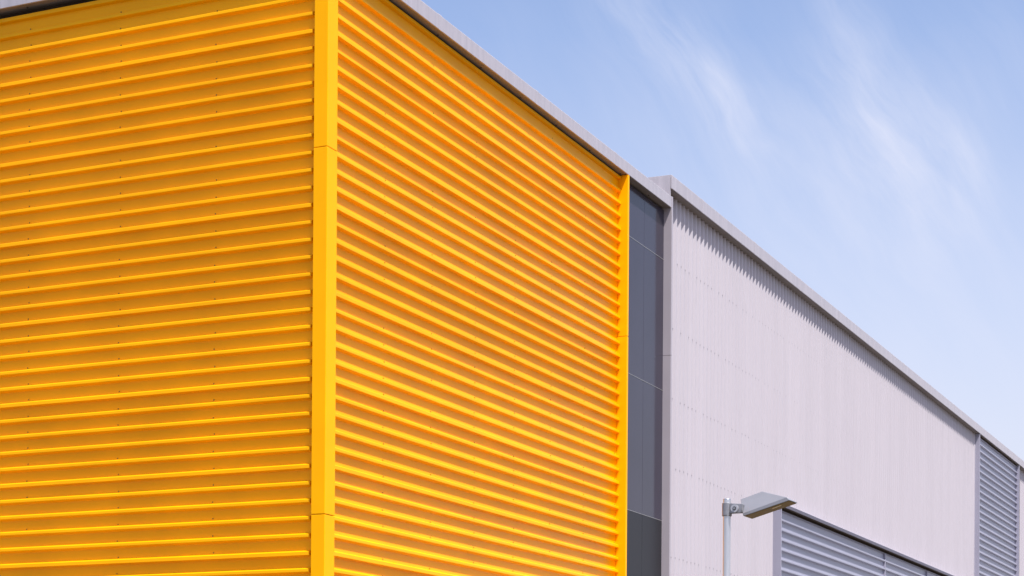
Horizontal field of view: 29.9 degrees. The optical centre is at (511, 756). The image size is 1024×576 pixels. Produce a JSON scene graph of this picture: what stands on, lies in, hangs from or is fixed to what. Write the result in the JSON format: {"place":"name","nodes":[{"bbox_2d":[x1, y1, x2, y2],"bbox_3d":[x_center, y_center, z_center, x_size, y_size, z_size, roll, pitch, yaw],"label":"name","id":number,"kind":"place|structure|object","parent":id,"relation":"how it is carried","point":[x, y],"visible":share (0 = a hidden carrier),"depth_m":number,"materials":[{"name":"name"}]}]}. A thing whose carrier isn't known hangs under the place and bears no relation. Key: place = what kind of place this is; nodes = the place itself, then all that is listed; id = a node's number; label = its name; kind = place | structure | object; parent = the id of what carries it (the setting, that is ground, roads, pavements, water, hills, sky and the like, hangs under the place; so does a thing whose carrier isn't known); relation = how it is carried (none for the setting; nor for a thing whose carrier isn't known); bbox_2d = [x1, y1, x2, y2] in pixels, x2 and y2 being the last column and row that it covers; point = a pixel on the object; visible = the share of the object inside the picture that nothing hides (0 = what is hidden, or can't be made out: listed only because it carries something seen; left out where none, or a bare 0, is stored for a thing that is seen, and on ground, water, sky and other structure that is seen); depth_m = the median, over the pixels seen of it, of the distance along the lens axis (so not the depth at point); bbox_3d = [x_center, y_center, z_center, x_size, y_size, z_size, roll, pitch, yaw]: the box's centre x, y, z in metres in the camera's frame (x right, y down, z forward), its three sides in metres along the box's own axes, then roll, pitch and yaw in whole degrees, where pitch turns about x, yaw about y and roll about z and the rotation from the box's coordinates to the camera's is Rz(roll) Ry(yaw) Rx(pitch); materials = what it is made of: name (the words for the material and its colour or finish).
{"place":"outdoors","nodes":[
{"label":"outdoors","id":0,"kind":"place"},
{"bbox_2d":[421,0,1023,460],"label":"sky","id":1,"kind":"structure","parent":0,"point":[873,149],"materials":[{"name":"blue"}]},
{"bbox_2d":[722,492,796,575],"bbox_3d":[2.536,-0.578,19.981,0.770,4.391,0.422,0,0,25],"label":"street lamp","id":2,"kind":"object","parent":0,"point":[757,505],"visible":1,"depth_m":19.96,"materials":[{"name":"metal"}]},
{"bbox_3d":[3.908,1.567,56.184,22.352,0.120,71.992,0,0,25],"label":"pavement","id":3,"kind":"structure","parent":0,"visible":0},
{"bbox_2d":[0,0,671,575],"bbox_3d":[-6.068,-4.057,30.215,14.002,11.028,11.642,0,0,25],"label":"yellow warehouse block","id":4,"kind":"structure","parent":3,"relation":"on","point":[330,286],"depth_m":23.67,"materials":[{"name":"metal"}]},
{"bbox_2d":[648,175,1023,575],"bbox_3d":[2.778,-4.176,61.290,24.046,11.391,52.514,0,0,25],"label":"grey warehouse hall","id":5,"kind":"structure","parent":3,"relation":"on","point":[868,454],"depth_m":39.95,"materials":[{"name":"metal"}]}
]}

